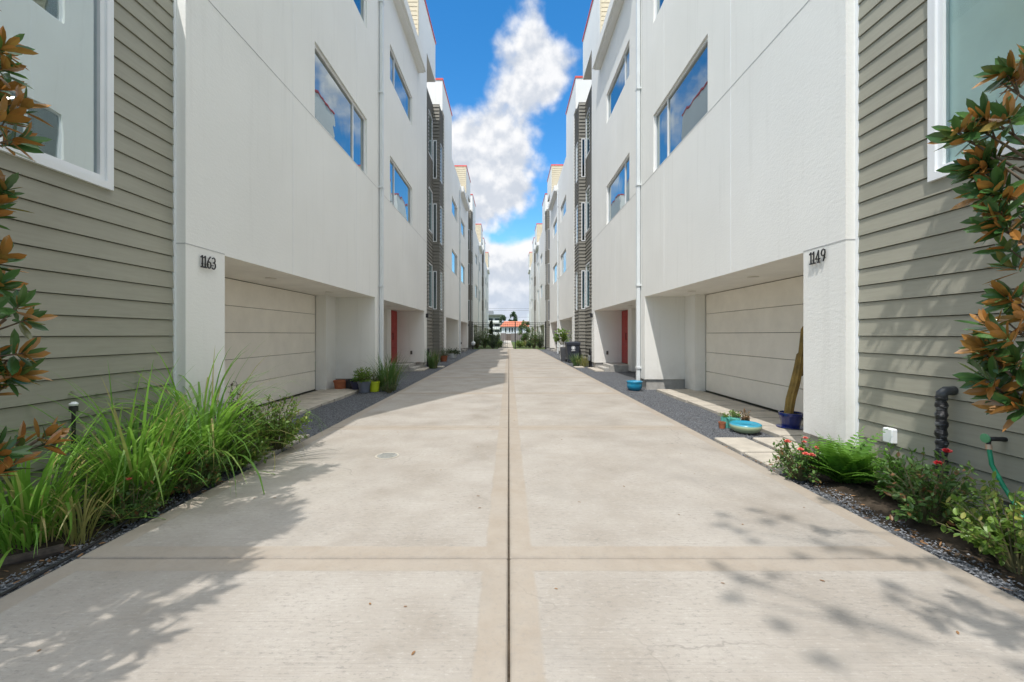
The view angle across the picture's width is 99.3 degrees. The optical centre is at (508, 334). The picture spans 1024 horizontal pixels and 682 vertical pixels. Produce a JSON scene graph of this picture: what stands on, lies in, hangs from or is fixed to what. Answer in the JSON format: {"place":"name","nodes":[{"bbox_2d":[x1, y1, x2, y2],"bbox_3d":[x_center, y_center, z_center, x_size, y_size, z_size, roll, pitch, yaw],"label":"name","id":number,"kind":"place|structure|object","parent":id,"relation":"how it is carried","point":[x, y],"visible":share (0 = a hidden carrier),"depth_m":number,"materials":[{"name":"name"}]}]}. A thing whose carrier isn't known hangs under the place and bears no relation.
{"place":"outdoors","nodes":[
{"label":"outdoors","id":0,"kind":"place"},
{"bbox_2d":[0,349,478,597],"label":"gravel bed","id":1,"kind":"object","parent":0,"point":[414,376],"visible":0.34,"depth_m":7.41,"materials":[{"name":"grey gravel"}]},
{"bbox_2d":[0,544,63,566],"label":"timber edging","id":2,"kind":"object","parent":1,"relation":"on","point":[55,550],"visible":0.84,"depth_m":2.55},
{"bbox_2d":[0,469,222,584],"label":"planting soil","id":3,"kind":"structure","parent":1,"relation":"on","point":[16,569],"depth_m":2.73,"materials":[{"name":"brown soil"}]},
{"bbox_2d":[0,10,76,475],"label":"magnolia tree","id":4,"kind":"object","parent":3,"relation":"on","point":[14,370],"visible":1,"depth_m":2.13,"materials":[{"name":"green plant"}]},
{"bbox_2d":[0,498,130,596],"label":"drip hose","id":5,"kind":"object","parent":3,"relation":"on","point":[59,562],"visible":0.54,"depth_m":2.52,"materials":[{"name":"black plastic"}]},
{"bbox_2d":[68,402,78,500],"bbox_3d":[-3.200,0.923,3.200,0.056,0.853,0.056,0,0,0],"label":"path light","id":6,"kind":"object","parent":3,"relation":"on","point":[73,407],"visible":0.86,"depth_m":3.19,"materials":[{"name":"black metal"}]},
{"bbox_2d":[0,405,178,566],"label":"long grass","id":7,"kind":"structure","parent":3,"relation":"on","point":[18,483],"depth_m":2.67,"materials":[{"name":"green plant"}]},
{"bbox_2d":[0,447,185,545],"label":"long grass","id":8,"kind":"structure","parent":3,"relation":"on","point":[74,535],"depth_m":2.76,"materials":[{"name":"green plant"}]},
{"bbox_2d":[83,476,171,526],"bbox_3d":[-2.697,1.165,3.093,0.497,0.340,0.415,0,0,-43],"label":"rose bush","id":9,"kind":"object","parent":3,"relation":"on","point":[138,503],"visible":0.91,"depth_m":3.06,"materials":[{"name":"green plant"}]},
{"bbox_2d":[0,360,277,514],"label":"long grass","id":10,"kind":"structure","parent":3,"relation":"on","point":[143,458],"depth_m":3.22,"materials":[{"name":"green plant"}]},
{"bbox_2d":[50,342,325,507],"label":"long grass","id":11,"kind":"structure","parent":3,"relation":"on","point":[228,418],"depth_m":3.97,"materials":[{"name":"green plant"}]},
{"bbox_2d":[152,445,234,497],"bbox_3d":[-2.685,1.140,3.674,0.537,0.392,0.702,0,0,0],"label":"rose bush","id":12,"kind":"object","parent":1,"relation":"on","point":[205,473],"visible":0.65,"depth_m":3.63,"materials":[{"name":"green plant"}]},
{"bbox_2d":[199,420,273,470],"bbox_3d":[-2.664,1.083,4.270,0.667,0.504,0.818,0,0,0],"label":"rose bush","id":13,"kind":"object","parent":1,"relation":"on","point":[253,452],"visible":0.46,"depth_m":4.25,"materials":[{"name":"green plant"}]},
{"bbox_2d":[215,381,266,441],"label":"shrub","id":14,"kind":"object","parent":1,"relation":"on","point":[240,409],"visible":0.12,"depth_m":4.90,"materials":[{"name":"green plant"}]},
{"bbox_2d":[236,449,281,469],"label":"stepping slab","id":15,"kind":"structure","parent":1,"relation":"on","point":[268,456],"depth_m":4.65,"materials":[{"name":"concrete"}]},
{"bbox_2d":[233,393,312,450],"bbox_3d":[-2.663,0.994,4.911,0.858,0.682,0.755,0,0,0],"label":"shrub","id":16,"kind":"object","parent":1,"relation":"on","point":[290,437],"visible":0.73,"depth_m":4.85,"materials":[{"name":"green plant"}]},
{"bbox_2d":[241,409,305,417],"bbox_3d":[-3.935,1.324,7.205,0.930,0.072,0.530,0,0,0],"label":"paver","id":17,"kind":"object","parent":1,"relation":"on","point":[300,412],"visible":0.14,"depth_m":7.26,"materials":[{"name":"concrete"}]},
{"bbox_2d":[255,434,309,450],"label":"stepping slab","id":18,"kind":"structure","parent":1,"relation":"on","point":[295,442],"depth_m":5.32,"materials":[{"name":"concrete"}]},
{"bbox_2d":[260,404,320,410],"bbox_3d":[-3.937,1.324,7.795,0.926,0.072,0.530,0,0,0],"label":"paver","id":19,"kind":"object","parent":1,"relation":"on","point":[308,407],"visible":0.36,"depth_m":7.76,"materials":[{"name":"concrete"}]},
{"bbox_2d":[274,399,333,405],"bbox_3d":[-3.939,1.324,8.385,0.922,0.072,0.530,0,0,0],"label":"paver","id":20,"kind":"object","parent":1,"relation":"on","point":[322,402],"visible":0.52,"depth_m":8.34,"materials":[{"name":"concrete"}]},
{"bbox_2d":[290,395,344,400],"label":"paver","id":21,"kind":"object","parent":1,"relation":"on","point":[337,397],"visible":0.69,"depth_m":8.97,"materials":[{"name":"concrete"}]},
{"bbox_2d":[304,391,354,396],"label":"paver","id":22,"kind":"object","parent":1,"relation":"on","point":[347,393],"visible":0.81,"depth_m":9.49,"materials":[{"name":"concrete"}]},
{"bbox_2d":[317,388,358,392],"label":"paver","id":23,"kind":"object","parent":1,"relation":"on","point":[334,389],"visible":0.34,"depth_m":9.97,"materials":[{"name":"concrete"}]},
{"bbox_2d":[333,379,345,388],"bbox_3d":[-4.000,1.205,10.350,0.333,0.230,0.333,0,0,0],"label":"flower pot","id":24,"kind":"object","parent":23,"relation":"on","point":[340,384],"visible":0.73,"depth_m":10.23,"materials":[{"name":"ceramic"}]},
{"bbox_2d":[357,381,370,392],"bbox_3d":[-3.320,1.205,10.000,0.303,0.250,0.303,0,0,0],"label":"flower pot","id":25,"kind":"object","parent":1,"relation":"on","point":[363,387],"visible":0.81,"depth_m":9.89,"materials":[{"name":"plastic"}]},
{"bbox_2d":[353,367,374,382],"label":"potted plant","id":26,"kind":"object","parent":25,"relation":"in","point":[363,376],"visible":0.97,"depth_m":9.95,"materials":[{"name":"green plant"}]},
{"bbox_2d":[370,381,379,391],"bbox_3d":[-3.120,1.210,10.120,0.242,0.240,0.242,0,0,0],"label":"flower pot","id":27,"kind":"object","parent":1,"relation":"on","point":[374,386],"visible":0.81,"depth_m":10.03,"materials":[{"name":"plastic"}]},
{"bbox_2d":[357,349,413,390],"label":"grass clump","id":28,"kind":"object","parent":1,"relation":"on","point":[386,375],"visible":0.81,"depth_m":10.19,"materials":[{"name":"green plant"}]},
{"bbox_2d":[379,381,398,392],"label":"plant","id":29,"kind":"object","parent":1,"relation":"on","point":[387,389],"visible":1,"depth_m":9.86,"materials":[{"name":"green plant"}]},
{"bbox_2d":[425,349,443,368],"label":"grass clump","id":30,"kind":"object","parent":1,"relation":"on","point":[433,360],"visible":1,"depth_m":16.88,"materials":[{"name":"green plant"}]},
{"bbox_2d":[468,194,482,348],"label":"townhouse block","id":31,"kind":"structure","parent":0,"point":[475,241],"depth_m":41.74,"materials":[{"name":"paint"}]},
{"bbox_2d":[482,238,489,340],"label":"townhouse block","id":32,"kind":"structure","parent":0,"point":[485,286],"depth_m":61.45,"materials":[{"name":"paint"}]},
{"bbox_2d":[489,311,502,338],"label":"apartment house","id":33,"kind":"structure","parent":0,"point":[494,318],"depth_m":140.94,"materials":[{"name":"paint"}]},
{"bbox_2d":[426,0,591,323],"label":"sky","id":34,"kind":"structure","parent":0,"point":[508,69],"materials":[{"name":"blue"}]},
{"bbox_2d":[0,349,1023,681],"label":"driveway","id":35,"kind":"structure","parent":0,"point":[650,557],"depth_m":2.37,"materials":[{"name":"concrete"}]},
{"bbox_2d":[375,452,398,458],"bbox_3d":[-1.300,1.296,4.653,0.250,0.008,0.250,0,0,0],"label":"drain cover","id":36,"kind":"object","parent":35,"relation":"on","point":[388,455],"visible":1,"depth_m":4.65,"materials":[{"name":"concrete"}]},
{"bbox_2d":[507,406,509,681],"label":"driveway joint filler","id":37,"kind":"object","parent":35,"relation":"on","point":[508,662],"visible":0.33,"depth_m":2.35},
{"bbox_2d":[0,397,1021,654],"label":"leaf litter","id":38,"kind":"object","parent":35,"relation":"on","point":[578,501],"visible":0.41,"depth_m":2.71,"materials":[{"name":"brown plant"}]},
{"bbox_2d":[500,321,527,333],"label":"orange roofed house","id":39,"kind":"structure","parent":0,"point":[510,327],"depth_m":95.00,"materials":[{"name":"tile"}]},
{"bbox_2d":[257,340,777,411],"bbox_3d":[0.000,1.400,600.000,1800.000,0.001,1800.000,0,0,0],"label":"ground","id":40,"kind":"structure","parent":0,"point":[513,344],"depth_m":42.85,"materials":[{"name":"grey concrete"}]},
{"bbox_2d":[0,0,435,523],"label":"townhouse block","id":41,"kind":"structure","parent":40,"relation":"on","point":[199,181],"depth_m":4.88,"materials":[{"name":"paint"}]},
{"bbox_2d":[0,0,113,190],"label":"window","id":42,"kind":"structure","parent":41,"relation":"in","point":[71,72],"depth_m":3.39,"materials":[{"name":"grey glass"}]},
{"bbox_2d":[225,277,314,412],"bbox_3d":[-4.525,0.195,7.585,0.050,2.209,5.090,0,0,0],"label":"garage door","id":43,"kind":"structure","parent":41,"relation":"in","point":[283,320],"depth_m":8.15,"materials":[{"name":"paint"}]},
{"bbox_2d":[315,46,364,172],"bbox_3d":[-3.414,-4.330,8.735,0.158,1.400,2.810,0,0,0],"label":"window","id":44,"kind":"structure","parent":41,"relation":"in","point":[333,111],"depth_m":8.85,"materials":[{"name":"white glass"}]},
{"bbox_2d":[354,0,364,23],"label":"window","id":45,"kind":"structure","parent":41,"relation":"in","point":[360,4],"depth_m":9.94,"materials":[{"name":"white glass"}]},
{"bbox_2d":[391,310,396,361],"bbox_3d":[-4.366,0.095,16.520,0.068,1.970,0.780,0,0,0],"label":"front door","id":46,"kind":"structure","parent":41,"relation":"in","point":[393,313],"depth_m":16.38,"materials":[{"name":"red paint"}]},
{"bbox_2d":[390,158,410,223],"bbox_3d":[-3.360,-4.325,13.440,0.050,1.290,2.780,0,0,0],"label":"window","id":47,"kind":"structure","parent":41,"relation":"in","point":[400,191],"depth_m":13.39,"materials":[{"name":"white glass"}]},
{"bbox_2d":[390,48,410,122],"bbox_3d":[-3.360,-7.570,13.440,0.050,0.980,2.780,0,0,0],"label":"window","id":48,"kind":"structure","parent":41,"relation":"in","point":[396,78],"depth_m":13.39,"materials":[{"name":"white glass"}]},
{"bbox_2d":[425,78,470,363],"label":"townhouse block","id":49,"kind":"structure","parent":40,"relation":"on","point":[448,193],"depth_m":22.27,"materials":[{"name":"paint"}]},
{"bbox_2d":[428,263,432,307],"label":"window","id":50,"kind":"structure","parent":49,"relation":"in","point":[430,271],"depth_m":20.47,"materials":[{"name":"white plastic"}]},
{"bbox_2d":[428,187,432,233],"bbox_3d":[-3.680,-5.800,20.390,0.050,2.000,0.980,0,0,0],"label":"window","id":51,"kind":"structure","parent":49,"relation":"in","point":[430,197],"depth_m":20.47,"materials":[{"name":"white plastic"}]},
{"bbox_2d":[428,109,432,160],"bbox_3d":[-3.680,-9.300,20.390,0.050,2.000,0.980,0,0,0],"label":"window","id":52,"kind":"structure","parent":49,"relation":"in","point":[430,123],"depth_m":20.47,"materials":[{"name":"white plastic"}]},
{"bbox_2d":[433,271,436,308],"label":"window","id":53,"kind":"structure","parent":49,"relation":"in","point":[434,272],"depth_m":20.95,"materials":[{"name":"grey glass"}]},
{"bbox_2d":[433,203,436,241],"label":"window","id":54,"kind":"structure","parent":49,"relation":"in","point":[434,204],"depth_m":20.95,"materials":[{"name":"glass"}]},
{"bbox_2d":[433,140,436,178],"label":"window","id":55,"kind":"structure","parent":49,"relation":"in","point":[434,141],"depth_m":20.95,"materials":[{"name":"white plastic"}]},
{"bbox_2d":[452,250,456,275],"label":"window","id":56,"kind":"structure","parent":49,"relation":"in","point":[454,258],"depth_m":26.95,"materials":[{"name":"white glass"}]},
{"bbox_2d":[475,328,483,348],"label":"shrub","id":57,"kind":"object","parent":40,"relation":"on","point":[478,338],"visible":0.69,"depth_m":41.34,"materials":[{"name":"green plant"}]},
{"bbox_2d":[478,326,490,346],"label":"shrub","id":58,"kind":"object","parent":40,"relation":"on","point":[483,338],"visible":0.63,"depth_m":42.84,"materials":[{"name":"green plant"}]},
{"bbox_2d":[472,322,545,348],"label":"iron gate","id":59,"kind":"structure","parent":40,"relation":"on","point":[515,347],"depth_m":38.49,"materials":[{"name":"black metal"}]},
{"bbox_2d":[501,333,525,340],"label":"garden wall","id":60,"kind":"structure","parent":40,"relation":"on","point":[510,337],"depth_m":90.00,"materials":[{"name":"grey concrete"}]},
{"bbox_2d":[518,320,529,340],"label":"garden tree","id":61,"kind":"object","parent":40,"relation":"on","point":[524,334],"visible":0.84,"depth_m":65.80,"materials":[{"name":"green plant"}]},
{"bbox_2d":[527,326,540,346],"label":"shrub","id":62,"kind":"object","parent":40,"relation":"on","point":[533,340],"visible":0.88,"depth_m":41.87,"materials":[{"name":"green plant"}]},
{"bbox_2d":[547,76,592,364],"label":"townhouse block","id":63,"kind":"structure","parent":40,"relation":"on","point":[569,190],"depth_m":22.05,"materials":[{"name":"paint"}]},
{"bbox_2d":[561,250,565,274],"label":"window","id":64,"kind":"structure","parent":63,"relation":"in","point":[563,258],"depth_m":26.76,"materials":[{"name":"white glass"}]},
{"bbox_2d":[581,270,584,308],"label":"window","id":65,"kind":"structure","parent":63,"relation":"in","point":[582,271],"depth_m":20.78,"materials":[{"name":"white plastic"}]},
{"bbox_2d":[581,202,584,240],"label":"window","id":66,"kind":"structure","parent":63,"relation":"in","point":[582,203],"depth_m":20.78,"materials":[{"name":"glass"}]},
{"bbox_2d":[581,138,584,176],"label":"window","id":67,"kind":"structure","parent":63,"relation":"in","point":[582,139],"depth_m":20.78,"materials":[{"name":"white plastic"}]},
{"bbox_2d":[586,185,589,232],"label":"window","id":68,"kind":"structure","parent":63,"relation":"in","point":[587,191],"depth_m":20.37,"materials":[{"name":"white glass"}]},
{"bbox_2d":[586,107,589,157],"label":"window","id":69,"kind":"structure","parent":63,"relation":"in","point":[587,116],"depth_m":20.37,"materials":[{"name":"white plastic"}]},
{"bbox_2d":[586,261,590,307],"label":"window","id":70,"kind":"structure","parent":63,"relation":"in","point":[587,265],"depth_m":20.37,"materials":[{"name":"white plastic"}]},
{"bbox_2d":[582,0,1023,522],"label":"townhouse block","id":71,"kind":"structure","parent":40,"relation":"on","point":[769,182],"depth_m":4.88,"materials":[{"name":"paint"}]},
{"bbox_2d":[608,156,628,222],"bbox_3d":[3.360,-4.325,13.260,0.050,1.290,2.780,0,0,0],"label":"window","id":72,"kind":"structure","parent":71,"relation":"in","point":[618,189],"depth_m":13.23,"materials":[{"name":"white glass"}]},
{"bbox_2d":[608,45,628,119],"bbox_3d":[3.360,-7.570,13.260,0.050,0.980,2.780,0,0,0],"label":"window","id":73,"kind":"structure","parent":71,"relation":"in","point":[622,75],"depth_m":13.23,"materials":[{"name":"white glass"}]},
{"bbox_2d":[622,310,627,363],"bbox_3d":[4.349,0.095,16.340,0.102,1.970,0.780,0,0,0],"label":"front door","id":74,"kind":"structure","parent":71,"relation":"in","point":[624,313],"depth_m":16.19,"materials":[{"name":"red paint"}]},
{"bbox_2d":[655,38,707,169],"bbox_3d":[3.414,-4.330,8.555,0.158,1.400,2.810,0,0,0],"label":"window","id":75,"kind":"structure","parent":71,"relation":"in","point":[689,104],"depth_m":8.63,"materials":[{"name":"blue glass"}]},
{"bbox_2d":[706,275,802,418],"bbox_3d":[4.525,0.195,7.405,0.050,2.209,5.090,0,0,0],"label":"garage door","id":76,"kind":"structure","parent":71,"relation":"in","point":[753,332],"depth_m":7.91,"materials":[{"name":"paint"}]},
{"bbox_2d":[883,427,896,443],"bbox_3d":[3.373,0.895,3.850,0.055,0.130,0.100,0,0,0],"label":"outlet box","id":77,"kind":"object","parent":71,"relation":"attached to","point":[890,435],"visible":0.98,"depth_m":3.82,"materials":[{"name":"white plastic"}]},
{"bbox_2d":[934,386,958,498],"bbox_3d":[3.329,0.876,3.320,0.144,0.957,0.084,0,0,0],"label":"black pipe","id":78,"kind":"object","parent":71,"relation":"attached to","point":[941,422],"visible":0.61,"depth_m":3.29,"materials":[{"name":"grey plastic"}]},
{"bbox_2d":[927,0,1023,181],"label":"window","id":79,"kind":"structure","parent":71,"relation":"in","point":[964,36],"depth_m":3.31,"materials":[{"name":"glass"}]},
{"bbox_2d":[980,434,1007,443],"bbox_3d":[3.328,0.729,2.980,0.145,0.096,0.064,0,0,0],"label":"garden tap","id":80,"kind":"object","parent":71,"relation":"attached to","point":[986,438],"visible":1,"depth_m":2.97,"materials":[{"name":"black metal"}]},
{"bbox_2d":[985,444,1023,519],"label":"garden hose","id":81,"kind":"object","parent":80,"relation":"hanging from","point":[988,447],"visible":0.82,"depth_m":2.91,"materials":[{"name":"green rubber"}]},
{"bbox_2d":[528,237,535,338],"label":"townhouse block","id":82,"kind":"structure","parent":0,"point":[532,283],"depth_m":60.41,"materials":[{"name":"paint"}]},
{"bbox_2d":[534,193,549,348],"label":"townhouse block","id":83,"kind":"structure","parent":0,"point":[542,241],"depth_m":41.26,"materials":[{"name":"paint"}]},
{"bbox_2d":[538,349,1023,601],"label":"gravel bed","id":84,"kind":"object","parent":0,"point":[616,377],"visible":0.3,"depth_m":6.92,"materials":[{"name":"grey gravel"}]},
{"bbox_2d":[564,341,579,361],"bbox_3d":[3.020,0.837,20.753,0.670,0.983,0.846,0,0,0],"label":"wheeled bin","id":85,"kind":"object","parent":84,"relation":"on","point":[571,347],"visible":0.89,"depth_m":20.40,"materials":[{"name":"plastic"}]},
{"bbox_2d":[626,380,642,390],"bbox_3d":[2.990,1.220,10.350,0.380,0.220,0.378,0,0,0],"label":"blue pot","id":86,"kind":"object","parent":84,"relation":"on","point":[634,385],"visible":1,"depth_m":10.22,"materials":[{"name":"teal ceramic"}]},
{"bbox_2d":[657,389,703,394],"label":"paver","id":87,"kind":"object","parent":84,"relation":"on","point":[663,391],"visible":0.59,"depth_m":9.97,"materials":[{"name":"concrete"}]},
{"bbox_2d":[666,392,717,398],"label":"paver","id":88,"kind":"object","parent":84,"relation":"on","point":[672,394],"visible":0.71,"depth_m":9.31,"materials":[{"name":"concrete"}]},
{"bbox_2d":[676,396,732,402],"bbox_3d":[3.935,1.324,8.795,0.930,0.072,0.530,0,0,0],"label":"paver","id":89,"kind":"object","parent":84,"relation":"on","point":[685,399],"visible":0.67,"depth_m":8.73,"materials":[{"name":"concrete"}]},
{"bbox_2d":[688,401,747,406],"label":"paver","id":90,"kind":"object","parent":84,"relation":"on","point":[698,403],"visible":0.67,"depth_m":8.13,"materials":[{"name":"concrete"}]},
{"bbox_2d":[721,416,740,428],"bbox_3d":[3.170,1.256,6.220,0.260,0.148,0.254,0,0,0],"label":"planter","id":91,"kind":"object","parent":84,"relation":"on","point":[727,420],"visible":0.58,"depth_m":6.17,"materials":[{"name":"green ceramic"}]},
{"bbox_2d":[701,405,768,412],"bbox_3d":[3.937,1.324,7.615,0.926,0.072,0.530,0,0,0],"label":"paver","id":92,"kind":"object","parent":84,"relation":"on","point":[713,408],"visible":0.64,"depth_m":7.57,"materials":[{"name":"concrete"}]},
{"bbox_2d":[714,437,775,454],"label":"stepping slab","id":93,"kind":"structure","parent":84,"relation":"on","point":[742,445],"depth_m":5.06,"materials":[{"name":"concrete"}]},
{"bbox_2d":[729,420,761,433],"bbox_3d":[3.220,1.268,5.920,0.400,0.125,0.400,0,0,0],"label":"bowl","id":94,"kind":"object","parent":84,"relation":"on","point":[745,427],"visible":1,"depth_m":5.80,"materials":[{"name":"ceramic"}]},
{"bbox_2d":[716,411,779,417],"bbox_3d":[3.935,1.324,7.025,0.930,0.072,0.530,0,0,0],"label":"paver","id":95,"kind":"object","parent":84,"relation":"on","point":[761,414],"visible":0.38,"depth_m":7.08,"materials":[{"name":"concrete"}]},
{"bbox_2d":[750,418,802,425],"bbox_3d":[3.939,1.324,6.435,0.922,0.072,0.530,0,0,0],"label":"paver","id":96,"kind":"object","parent":84,"relation":"on","point":[768,421],"visible":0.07,"depth_m":6.43,"materials":[{"name":"concrete"}]},
{"bbox_2d":[753,437,799,453],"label":"stepping slab","id":97,"kind":"structure","parent":84,"relation":"on","point":[766,441],"depth_m":5.25,"materials":[{"name":"concrete"}]},
{"bbox_2d":[745,453,814,475],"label":"stepping slab","id":98,"kind":"structure","parent":84,"relation":"on","point":[759,458],"depth_m":4.53,"materials":[{"name":"concrete"}]},
{"bbox_2d":[761,426,809,437],"bbox_3d":[3.937,1.324,5.845,0.926,0.072,0.530,0,0,0],"label":"paver","id":99,"kind":"object","parent":84,"relation":"on","point":[775,431],"visible":0.17,"depth_m":5.77,"materials":[{"name":"concrete"}]},
{"bbox_2d":[776,410,802,429],"bbox_3d":[3.900,1.183,6.020,0.350,0.210,0.347,0,0,0],"label":"flower pot","id":100,"kind":"object","parent":99,"relation":"on","point":[791,421],"visible":0.88,"depth_m":5.92,"materials":[{"name":"ceramic"}]},
{"bbox_2d":[784,327,802,413],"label":"tall cactus","id":101,"kind":"object","parent":100,"relation":"on","point":[793,388],"visible":0.77,"depth_m":5.99,"materials":[{"name":"green plant"}]},
{"bbox_2d":[764,436,830,484],"bbox_3d":[2.658,1.128,3.971,0.532,0.413,0.563,0,0,0],"label":"rose bush","id":102,"kind":"object","parent":84,"relation":"on","point":[799,471],"visible":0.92,"depth_m":3.94,"materials":[{"name":"green plant"}]},
{"bbox_2d":[805,468,1023,589],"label":"planting soil","id":103,"kind":"structure","parent":84,"relation":"on","point":[867,495],"depth_m":3.02,"materials":[{"name":"brown soil"}]},
{"bbox_2d":[782,425,905,483],"bbox_3d":[2.996,1.055,3.915,1.034,0.557,0.984,0,0,-38],"label":"fern","id":104,"kind":"object","parent":103,"relation":"on","point":[846,464],"visible":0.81,"depth_m":3.77,"materials":[{"name":"green plant"}]},
{"bbox_2d":[871,442,938,503],"bbox_3d":[3.064,1.093,3.375,0.405,0.482,0.451,0,0,-30],"label":"shrub","id":105,"kind":"object","parent":103,"relation":"on","point":[892,465],"visible":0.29,"depth_m":3.39,"materials":[{"name":"green plant"}]},
{"bbox_2d":[874,447,999,525],"bbox_3d":[2.930,1.046,3.037,0.624,0.577,0.626,0,0,35],"label":"rose bush","id":106,"kind":"object","parent":103,"relation":"on","point":[923,504],"visible":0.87,"depth_m":2.94,"materials":[{"name":"green plant"}]},
{"bbox_2d":[925,44,1023,431],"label":"magnolia tree","id":107,"kind":"object","parent":103,"relation":"on","point":[992,360],"visible":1,"depth_m":2.29,"materials":[{"name":"green plant"}]},
{"bbox_2d":[927,471,1023,575],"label":"shrub","id":108,"kind":"object","parent":103,"relation":"on","point":[1004,552],"visible":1,"depth_m":2.48,"materials":[{"name":"green plant"}]},
{"bbox_3d":[2.840,0.940,23.200,0.260,0.780,0.260,0,0,0],"label":"flower pot","id":109,"kind":"object","parent":84,"relation":"on","visible":0},
{"bbox_2d":[553,328,570,344],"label":"fig plant","id":110,"kind":"object","parent":109,"relation":"in","point":[563,338],"visible":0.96,"depth_m":23.11,"materials":[{"name":"green plant"}]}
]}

